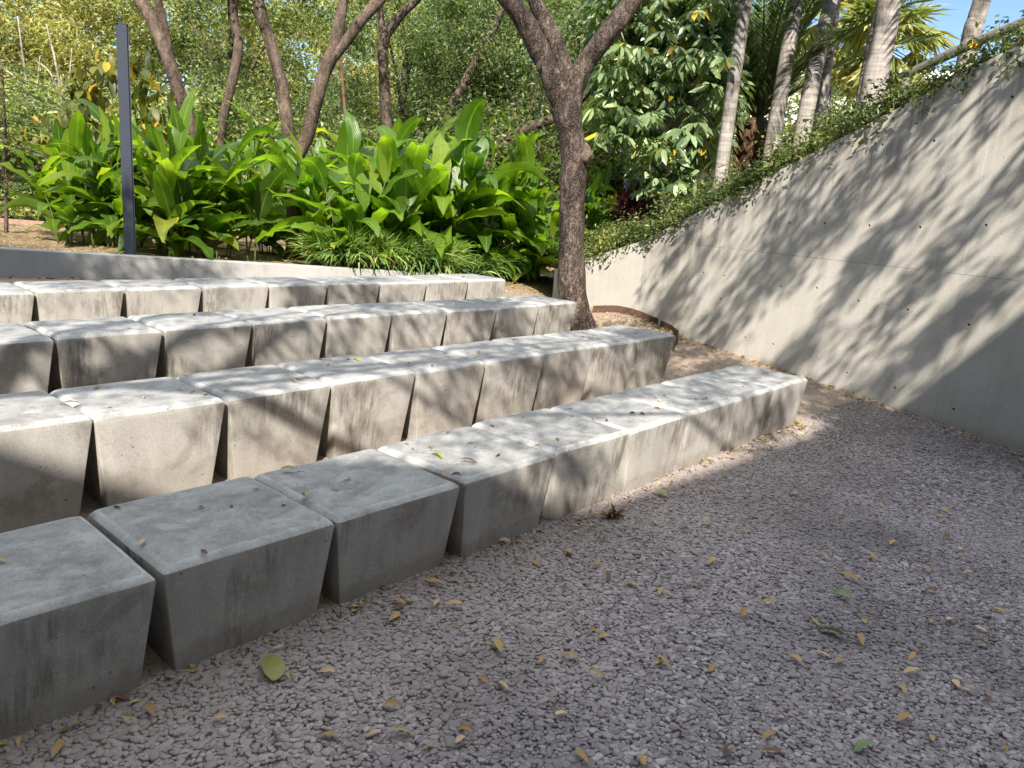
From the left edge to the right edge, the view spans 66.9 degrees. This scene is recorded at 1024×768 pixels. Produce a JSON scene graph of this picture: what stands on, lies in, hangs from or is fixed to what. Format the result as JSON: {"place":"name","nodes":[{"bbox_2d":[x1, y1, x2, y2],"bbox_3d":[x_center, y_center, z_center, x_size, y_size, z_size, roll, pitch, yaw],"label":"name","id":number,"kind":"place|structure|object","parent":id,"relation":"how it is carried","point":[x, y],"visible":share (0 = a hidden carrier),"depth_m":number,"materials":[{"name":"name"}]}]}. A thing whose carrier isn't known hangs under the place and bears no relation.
{"place":"outdoors","nodes":[
{"label":"outdoors","id":0,"kind":"place"},
{"bbox_2d":[0,200,553,296],"bbox_3d":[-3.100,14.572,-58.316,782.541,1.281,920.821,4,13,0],"label":"ground","id":1,"kind":"structure","parent":0,"point":[44,240],"depth_m":11.07,"materials":[{"name":"brown soil"}]},
{"bbox_2d":[4,16,53,220],"bbox_3d":[-9.227,-5.003,14.916,1.072,3.846,0.068,4,13,0],"label":"bare sapling","id":2,"kind":"object","parent":1,"relation":"on","point":[23,59],"visible":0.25,"depth_m":14.66,"materials":[{"name":"brown plant"}]},
{"bbox_2d":[0,60,62,232],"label":"fern leaved shrub","id":3,"kind":"object","parent":1,"relation":"on","point":[5,140],"visible":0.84,"depth_m":10.48,"materials":[{"name":"green plant"}]},
{"bbox_2d":[0,51,94,220],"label":"round bush","id":4,"kind":"object","parent":1,"relation":"on","point":[22,212],"visible":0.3,"depth_m":13.70,"materials":[{"name":"green plant"}]},
{"bbox_2d":[33,24,71,110],"bbox_3d":[-9.150,-5.252,15.884,1.169,3.928,0.072,4,13,0],"label":"bare sapling","id":5,"kind":"object","parent":1,"relation":"on","point":[57,72],"visible":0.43,"depth_m":15.62,"materials":[{"name":"brown plant"}]},
{"bbox_2d":[0,0,116,111],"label":"leafy tree","id":6,"kind":"object","parent":1,"relation":"on","point":[7,36],"visible":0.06,"depth_m":19.39,"materials":[{"name":"green plant"}]},
{"bbox_2d":[0,65,151,217],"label":"round bush","id":7,"kind":"object","parent":1,"relation":"on","point":[111,102],"visible":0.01,"depth_m":15.98,"materials":[{"name":"green plant"}]},
{"bbox_2d":[0,109,166,247],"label":"ginger plant","id":8,"kind":"object","parent":1,"relation":"on","point":[40,201],"visible":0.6,"depth_m":10.02,"materials":[{"name":"green plant"}]},
{"bbox_2d":[27,109,162,238],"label":"ginger plant","id":9,"kind":"object","parent":1,"relation":"on","point":[59,132],"visible":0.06,"depth_m":11.66,"materials":[{"name":"green plant"}]},
{"bbox_2d":[0,0,198,117],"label":"leafy tree","id":10,"kind":"object","parent":1,"relation":"on","point":[76,47],"visible":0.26,"depth_m":18.80,"materials":[{"name":"green plant"}]},
{"bbox_2d":[24,48,182,154],"bbox_3d":[-6.273,-3.693,11.953,2.652,2.982,1.656,4,13,0],"label":"drooping sapling","id":11,"kind":"object","parent":1,"relation":"on","point":[91,94],"visible":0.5,"depth_m":11.73,"materials":[{"name":"green plant"}]},
{"bbox_2d":[115,22,135,254],"bbox_3d":[-4.451,-2.733,8.942,0.130,2.651,0.130,-3,15,-28],"label":"steel post","id":12,"kind":"object","parent":1,"relation":"on","point":[124,97],"visible":0.83,"depth_m":8.87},
{"bbox_2d":[0,0,256,128],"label":"leafy tree","id":13,"kind":"object","parent":1,"relation":"on","point":[90,13],"visible":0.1,"depth_m":19.81,"materials":[{"name":"green plant"}]},
{"bbox_2d":[38,97,231,248],"bbox_3d":[-5.085,-2.579,10.188,2.038,2.119,2.066,7,13,11],"label":"ginger plant","id":14,"kind":"object","parent":1,"relation":"on","point":[93,157],"visible":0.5,"depth_m":9.76,"materials":[{"name":"green plant"}]},
{"bbox_2d":[133,0,194,137],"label":"leaning tree","id":15,"kind":"object","parent":1,"relation":"on","point":[158,25],"visible":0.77,"depth_m":13.55,"materials":[{"name":"brown plant"}]},
{"bbox_2d":[91,66,267,229],"bbox_3d":[-7.158,-4.775,15.847,4.838,3.589,4.262,10,14,24],"label":"round bush","id":16,"kind":"object","parent":1,"relation":"on","point":[163,108],"visible":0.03,"depth_m":15.61,"materials":[{"name":"green plant"}]},
{"bbox_2d":[111,106,249,249],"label":"ginger plant","id":17,"kind":"object","parent":1,"relation":"on","point":[229,150],"visible":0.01,"depth_m":12.07,"materials":[{"name":"green plant"}]},
{"bbox_2d":[93,89,281,259],"bbox_3d":[-4.309,-2.673,9.909,2.127,2.106,1.940,7,13,13],"label":"ginger plant","id":18,"kind":"object","parent":1,"relation":"on","point":[171,169],"visible":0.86,"depth_m":9.65,"materials":[{"name":"green plant"}]},
{"bbox_2d":[136,97,310,261],"bbox_3d":[-3.934,-2.724,10.429,2.456,2.162,1.772,2,13,-9],"label":"ginger plant","id":19,"kind":"object","parent":1,"relation":"on","point":[273,180],"visible":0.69,"depth_m":10.33,"materials":[{"name":"green plant"}]},
{"bbox_2d":[0,247,451,279],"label":"wall","id":20,"kind":"structure","parent":1,"relation":"on","point":[29,263],"depth_m":9.01,"materials":[{"name":"concrete"}]},
{"bbox_2d":[215,0,242,154],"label":"crooked tree","id":21,"kind":"object","parent":1,"relation":"on","point":[235,67],"visible":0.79,"depth_m":14.58,"materials":[{"name":"brown plant"}]},
{"bbox_2d":[97,0,369,176],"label":"leafy tree","id":22,"kind":"object","parent":1,"relation":"on","point":[184,38],"visible":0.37,"depth_m":19.07,"materials":[{"name":"green plant"}]},
{"bbox_2d":[221,168,286,256],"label":"ginger plant","id":23,"kind":"object","parent":1,"relation":"on","point":[273,240],"visible":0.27,"depth_m":11.60,"materials":[{"name":"green plant"}]},
{"bbox_2d":[160,62,370,229],"bbox_3d":[-5.220,-4.795,16.258,5.069,3.760,4.464,-6,16,-38],"label":"round bush","id":24,"kind":"object","parent":1,"relation":"on","point":[239,119],"visible":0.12,"depth_m":15.76,"materials":[{"name":"green plant"}]},
{"bbox_2d":[176,0,423,173],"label":"leafy tree","id":25,"kind":"object","parent":1,"relation":"on","point":[247,26],"visible":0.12,"depth_m":21.33,"materials":[{"name":"green plant"}]},
{"bbox_2d":[268,136,336,232],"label":"ginger plant","id":26,"kind":"object","parent":1,"relation":"on","point":[320,142],"visible":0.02,"depth_m":12.83,"materials":[{"name":"green plant"}]},
{"bbox_2d":[251,0,385,259],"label":"forked tree","id":27,"kind":"object","parent":1,"relation":"on","point":[340,42],"visible":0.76,"depth_m":10.88,"materials":[{"name":"brown plant"}]},
{"bbox_2d":[247,109,417,263],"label":"ginger plant","id":28,"kind":"object","parent":1,"relation":"on","point":[315,174],"visible":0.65,"depth_m":10.45,"materials":[{"name":"green plant"}]},
{"bbox_2d":[293,100,405,162],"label":"round bush","id":29,"kind":"object","parent":1,"relation":"on","point":[336,131],"visible":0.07,"depth_m":15.99,"materials":[{"name":"green plant"}]},
{"bbox_2d":[281,113,479,245],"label":"ginger plant","id":30,"kind":"object","parent":1,"relation":"on","point":[404,195],"visible":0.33,"depth_m":10.96,"materials":[{"name":"green plant"}]},
{"bbox_2d":[271,0,533,162],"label":"leafy tree","id":31,"kind":"object","parent":1,"relation":"on","point":[405,78],"visible":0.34,"depth_m":17.00,"materials":[{"name":"green plant"}]},
{"bbox_2d":[276,218,555,281],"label":"ground cover","id":32,"kind":"object","parent":1,"relation":"on","point":[405,253],"visible":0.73,"depth_m":10.74,"materials":[{"name":"green plant"}]},
{"bbox_2d":[377,0,463,128],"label":"dark trunk tree","id":33,"kind":"object","parent":1,"relation":"on","point":[387,30],"visible":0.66,"depth_m":14.73,"materials":[{"name":"brown plant"}]},
{"bbox_2d":[327,98,525,261],"bbox_3d":[-1.297,-2.850,11.948,2.969,3.046,2.929,3,13,-4],"label":"ginger plant","id":34,"kind":"object","parent":1,"relation":"on","point":[461,180],"visible":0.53,"depth_m":11.69,"materials":[{"name":"green plant"}]},
{"bbox_2d":[361,117,498,233],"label":"ginger plant","id":35,"kind":"object","parent":1,"relation":"on","point":[398,124],"depth_m":13.41,"materials":[{"name":"green plant"}]},
{"bbox_2d":[0,0,925,168],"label":"distant wood","id":36,"kind":"object","parent":1,"relation":"on","point":[312,56],"depth_m":30.85,"materials":[{"name":"green plant"}]},
{"bbox_2d":[352,0,580,165],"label":"leafy tree","id":37,"kind":"object","parent":1,"relation":"on","point":[482,70],"visible":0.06,"depth_m":18.28,"materials":[{"name":"green plant"}]},
{"bbox_2d":[440,5,504,135],"bbox_3d":[-0.731,-6.689,15.607,4.462,8.439,5.099,-8,18,-44],"label":"slanting tree","id":38,"kind":"object","parent":1,"relation":"on","point":[464,83],"visible":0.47,"depth_m":15.45,"materials":[{"name":"brown plant"}]},
{"bbox_2d":[368,71,590,252],"bbox_3d":[-0.656,-4.146,15.617,5.069,3.760,4.464,8,13,15],"label":"round bush","id":39,"kind":"object","parent":1,"relation":"on","point":[515,121],"visible":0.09,"depth_m":14.27,"materials":[{"name":"green plant"}]},
{"bbox_2d":[422,110,557,278],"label":"ginger plant","id":40,"kind":"object","parent":1,"relation":"on","point":[521,169],"visible":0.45,"depth_m":12.20,"materials":[{"name":"green plant"}]},
{"bbox_2d":[393,0,653,199],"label":"leafy tree","id":41,"kind":"object","parent":1,"relation":"on","point":[447,79],"visible":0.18,"depth_m":15.82,"materials":[{"name":"green plant"}]},
{"bbox_2d":[435,0,638,167],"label":"arching branch tree","id":42,"kind":"object","parent":1,"relation":"on","point":[537,124],"visible":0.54,"depth_m":13.88,"materials":[{"name":"green plant"}]},
{"bbox_2d":[431,89,646,243],"bbox_3d":[0.607,-4.208,15.626,4.870,4.102,5.530,16,17,41],"label":"round bush","id":43,"kind":"object","parent":1,"relation":"on","point":[618,172],"visible":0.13,"depth_m":14.76,"materials":[{"name":"green plant"}]},
{"bbox_2d":[484,131,596,281],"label":"ginger plant","id":44,"kind":"object","parent":1,"relation":"on","point":[529,225],"visible":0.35,"depth_m":12.69,"materials":[{"name":"green plant"}]},
{"bbox_2d":[497,0,642,330],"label":"shade tree","id":45,"kind":"object","parent":1,"relation":"on","point":[564,80],"visible":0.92,"depth_m":8.73,"materials":[{"name":"brown plant"}]},
{"bbox_2d":[592,305,678,351],"bbox_3d":[1.739,-0.688,9.616,0.670,0.358,1.810,-2,14,-25],"label":"steel edging","id":46,"kind":"object","parent":1,"relation":"on","point":[628,311],"visible":0.59,"depth_m":10.13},
{"bbox_2d":[507,0,769,175],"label":"leafy tree","id":47,"kind":"object","parent":1,"relation":"on","point":[568,21],"visible":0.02,"depth_m":18.12,"materials":[{"name":"green plant"}]},
{"bbox_2d":[592,0,799,170],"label":"leafy tree","id":48,"kind":"object","parent":1,"relation":"on","point":[789,108],"visible":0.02,"depth_m":20.47,"materials":[{"name":"green plant"}]},
{"bbox_2d":[552,43,1023,452],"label":"concrete wall","id":49,"kind":"structure","parent":1,"relation":"on","point":[888,269],"depth_m":7.38,"materials":[{"name":"concrete"}]},
{"bbox_2d":[729,8,861,168],"bbox_3d":[8.446,-7.841,24.679,7.248,8.144,6.404,7,13,10],"label":"leafy tree","id":50,"kind":"object","parent":1,"relation":"on","point":[790,128],"visible":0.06,"depth_m":25.05,"materials":[{"name":"green plant"}]},
{"bbox_2d":[655,64,953,169],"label":"white building","id":51,"kind":"structure","parent":1,"relation":"on","point":[936,71],"depth_m":28.78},
{"bbox_2d":[0,277,1023,767],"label":"gravel ground","id":52,"kind":"structure","parent":0,"point":[818,399],"depth_m":6.72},
{"bbox_2d":[0,282,33,325],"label":"seat block","id":53,"kind":"structure","parent":52,"relation":"on","point":[13,298],"depth_m":5.87,"materials":[{"name":"concrete"}]},
{"bbox_2d":[0,323,53,393],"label":"seat block","id":54,"kind":"structure","parent":52,"relation":"on","point":[25,358],"depth_m":4.66,"materials":[{"name":"concrete"}]},
{"bbox_2d":[0,390,91,532],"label":"seat block","id":55,"kind":"structure","parent":52,"relation":"on","point":[44,449],"depth_m":3.50,"materials":[{"name":"concrete"}]},
{"bbox_2d":[13,280,122,320],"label":"seat block","id":56,"kind":"structure","parent":52,"relation":"on","point":[69,299],"depth_m":6.20,"materials":[{"name":"concrete"}]},
{"bbox_2d":[0,516,155,739],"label":"seat block","id":57,"kind":"structure","parent":52,"relation":"on","point":[76,596],"depth_m":2.31,"materials":[{"name":"concrete"}]},
{"bbox_2d":[24,316,161,393],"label":"seat block","id":58,"kind":"structure","parent":52,"relation":"on","point":[92,351],"depth_m":5.01,"materials":[{"name":"concrete"}]},
{"bbox_2d":[50,377,224,507],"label":"seat block","id":59,"kind":"structure","parent":52,"relation":"on","point":[162,436],"depth_m":3.88,"materials":[{"name":"concrete"}]},
{"bbox_2d":[100,279,200,317],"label":"seat block","id":60,"kind":"structure","parent":52,"relation":"on","point":[156,296],"depth_m":6.67,"materials":[{"name":"concrete"}]},
{"bbox_2d":[128,312,250,378],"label":"seat block","id":61,"kind":"structure","parent":52,"relation":"on","point":[198,342],"depth_m":5.49,"materials":[{"name":"concrete"}]},
{"bbox_2d":[88,477,333,671],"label":"seat block","id":62,"kind":"structure","parent":52,"relation":"on","point":[257,571],"depth_m":2.71,"materials":[{"name":"concrete"}]},
{"bbox_2d":[174,277,268,312],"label":"seat block","id":63,"kind":"structure","parent":52,"relation":"on","point":[227,293],"depth_m":7.15,"materials":[{"name":"concrete"}]},
{"bbox_2d":[176,364,329,479],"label":"seat block","id":64,"kind":"structure","parent":52,"relation":"on","point":[273,417],"depth_m":4.36,"materials":[{"name":"concrete"}]},
{"bbox_2d":[214,307,325,366],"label":"seat block","id":65,"kind":"structure","parent":52,"relation":"on","point":[279,335],"depth_m":5.98,"materials":[{"name":"concrete"}]},
{"bbox_2d":[241,277,326,308],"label":"seat block","id":66,"kind":"structure","parent":52,"relation":"on","point":[286,292],"depth_m":7.63,"materials":[{"name":"concrete"}]},
{"bbox_2d":[298,276,378,304],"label":"seat block","id":67,"kind":"structure","parent":52,"relation":"on","point":[345,290],"depth_m":8.11,"materials":[{"name":"concrete"}]},
{"bbox_2d":[288,304,391,357],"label":"seat block","id":68,"kind":"structure","parent":52,"relation":"on","point":[352,330],"depth_m":6.47,"materials":[{"name":"concrete"}]},
{"bbox_2d":[277,354,414,457],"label":"seat block","id":69,"kind":"structure","parent":52,"relation":"on","point":[367,403],"depth_m":4.85,"materials":[{"name":"concrete"}]},
{"bbox_2d":[254,449,458,604],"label":"seat block","id":70,"kind":"structure","parent":52,"relation":"on","point":[389,517],"depth_m":3.21,"materials":[{"name":"concrete"}]},
{"bbox_2d":[351,276,425,302],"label":"seat block","id":71,"kind":"structure","parent":52,"relation":"on","point":[396,289],"depth_m":8.59,"materials":[{"name":"concrete"}]},
{"bbox_2d":[354,302,446,351],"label":"seat block","id":72,"kind":"structure","parent":52,"relation":"on","point":[414,326],"depth_m":6.95,"materials":[{"name":"concrete"}]},
{"bbox_2d":[364,348,484,438],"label":"seat block","id":73,"kind":"structure","parent":52,"relation":"on","point":[445,391],"depth_m":5.33,"materials":[{"name":"concrete"}]},
{"bbox_2d":[398,275,467,300],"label":"seat block","id":74,"kind":"structure","parent":52,"relation":"on","point":[442,288],"depth_m":9.07,"materials":[{"name":"concrete"}]},
{"bbox_2d":[409,299,495,345],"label":"seat block","id":75,"kind":"structure","parent":52,"relation":"on","point":[467,322],"depth_m":7.44,"materials":[{"name":"concrete"}]},
{"bbox_2d":[378,427,554,558],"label":"seat block","id":76,"kind":"structure","parent":52,"relation":"on","point":[502,495],"depth_m":3.68,"materials":[{"name":"concrete"}]},
{"bbox_2d":[438,274,505,298],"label":"seat block","id":77,"kind":"structure","parent":52,"relation":"on","point":[479,286],"depth_m":9.55,"materials":[{"name":"concrete"}]},
{"bbox_2d":[432,340,544,422],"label":"seat block","id":78,"kind":"structure","parent":52,"relation":"on","point":[510,380],"depth_m":5.81,"materials":[{"name":"concrete"}]},
{"bbox_2d":[459,297,538,340],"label":"seat block","id":79,"kind":"structure","parent":52,"relation":"on","point":[513,318],"depth_m":7.93,"materials":[{"name":"concrete"}]},
{"bbox_2d":[0,397,1023,767],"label":"gravel stones","id":80,"kind":"object","parent":52,"relation":"on","point":[838,529],"visible":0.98,"depth_m":3.06,"materials":[{"name":"gravel"}]},
{"bbox_2d":[261,654,284,679],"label":"fallen leaf","id":81,"kind":"object","parent":80,"relation":"on","point":[273,666],"visible":1,"depth_m":2.61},
{"bbox_2d":[0,223,1023,747],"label":"leaf litter","id":82,"kind":"object","parent":52,"relation":"on","point":[64,729],"visible":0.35,"depth_m":5.77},
{"bbox_2d":[500,295,576,334],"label":"seat block","id":83,"kind":"structure","parent":52,"relation":"on","point":[555,315],"depth_m":8.41,"materials":[{"name":"concrete"}]},
{"bbox_2d":[491,335,593,409],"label":"seat block","id":84,"kind":"structure","parent":52,"relation":"on","point":[564,371],"depth_m":6.31,"materials":[{"name":"concrete"}]},
{"bbox_2d":[472,408,627,520],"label":"seat block","id":85,"kind":"structure","parent":52,"relation":"on","point":[587,454],"depth_m":4.18,"materials":[{"name":"concrete"}]},
{"bbox_2d":[544,330,637,399],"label":"seat block","id":86,"kind":"structure","parent":52,"relation":"on","point":[611,363],"depth_m":6.78,"materials":[{"name":"concrete"}]},
{"bbox_2d":[551,394,687,493],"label":"seat block","id":87,"kind":"structure","parent":52,"relation":"on","point":[652,445],"depth_m":4.66,"materials":[{"name":"concrete"}]},
{"bbox_2d":[588,325,674,389],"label":"seat block","id":88,"kind":"structure","parent":52,"relation":"on","point":[651,358],"depth_m":7.28,"materials":[{"name":"concrete"}]},
{"bbox_2d":[611,383,733,470],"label":"seat block","id":89,"kind":"structure","parent":52,"relation":"on","point":[705,428],"depth_m":5.16,"materials":[{"name":"concrete"}]},
{"bbox_2d":[661,373,773,450],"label":"seat block","id":90,"kind":"structure","parent":52,"relation":"on","point":[751,401],"depth_m":5.64,"materials":[{"name":"concrete"}]},
{"bbox_2d":[705,364,807,436],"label":"seat block","id":91,"kind":"structure","parent":52,"relation":"on","point":[786,399],"depth_m":6.12,"materials":[{"name":"concrete"}]},
{"bbox_2d":[0,0,1023,151],"label":"sky","id":92,"kind":"structure","parent":0,"point":[954,23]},
{"bbox_2d":[539,170,735,276],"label":"embankment","id":93,"kind":"structure","parent":0,"point":[544,270],"depth_m":13.65,"materials":[{"name":"brown soil"}]},
{"bbox_2d":[548,162,629,244],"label":"ginger plant","id":94,"kind":"object","parent":93,"relation":"on","point":[595,205],"visible":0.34,"depth_m":12.56,"materials":[{"name":"green plant"}]},
{"bbox_2d":[598,181,655,232],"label":"red leaved plant","id":95,"kind":"object","parent":93,"relation":"on","point":[635,205],"visible":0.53,"depth_m":12.20,"materials":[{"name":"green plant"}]},
{"bbox_2d":[579,0,755,215],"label":"umbrella tree","id":96,"kind":"object","parent":93,"relation":"on","point":[674,123],"visible":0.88,"depth_m":11.30,"materials":[{"name":"green plant"}]},
{"bbox_2d":[712,0,751,191],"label":"palm tree","id":97,"kind":"object","parent":93,"relation":"on","point":[732,89],"visible":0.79,"depth_m":10.56,"materials":[{"name":"grey plant"}]},
{"bbox_2d":[540,9,1023,269],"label":"creeping hedge","id":98,"kind":"object","parent":93,"relation":"on","point":[636,233],"visible":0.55,"depth_m":8.24,"materials":[{"name":"green plant"}]},
{"bbox_2d":[762,0,802,163],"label":"palm tree","id":99,"kind":"object","parent":93,"relation":"on","point":[778,106],"visible":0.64,"depth_m":11.53,"materials":[{"name":"grey plant"}]},
{"bbox_2d":[634,0,950,179],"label":"feather palm","id":100,"kind":"object","parent":93,"relation":"on","point":[760,67],"visible":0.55,"depth_m":12.07,"materials":[{"name":"green plant"}]},
{"bbox_2d":[790,0,839,155],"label":"palm tree","id":101,"kind":"object","parent":93,"relation":"on","point":[811,83],"visible":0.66,"depth_m":11.32,"materials":[{"name":"grey plant"}]},
{"bbox_2d":[770,0,864,137],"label":"fan palm","id":102,"kind":"object","parent":93,"relation":"on","point":[837,54],"visible":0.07,"depth_m":20.19,"materials":[{"name":"green plant"}]},
{"bbox_2d":[812,0,840,140],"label":"palm tree","id":103,"kind":"object","parent":93,"relation":"on","point":[825,82],"visible":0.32,"depth_m":11.99,"materials":[{"name":"grey plant"}]},
{"bbox_2d":[854,1,876,112],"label":"palm tree","id":104,"kind":"object","parent":93,"relation":"on","point":[866,53],"visible":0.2,"depth_m":10.74,"materials":[{"name":"grey plant"}]},
{"bbox_2d":[857,0,901,119],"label":"palm tree","id":105,"kind":"object","parent":93,"relation":"on","point":[882,45],"visible":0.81,"depth_m":9.54,"materials":[{"name":"grey plant"}]},
{"bbox_2d":[829,0,960,111],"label":"fan palm","id":106,"kind":"object","parent":93,"relation":"on","point":[911,22],"visible":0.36,"depth_m":17.21,"materials":[{"name":"green plant"}]},
{"bbox_2d":[900,17,1023,102],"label":"timber rail","id":107,"kind":"object","parent":93,"relation":"on","point":[991,34],"visible":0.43,"depth_m":7.87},
{"bbox_2d":[954,0,990,77],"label":"palm tree","id":108,"kind":"object","parent":93,"relation":"on","point":[978,11],"visible":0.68,"depth_m":9.85,"materials":[{"name":"grey plant"}]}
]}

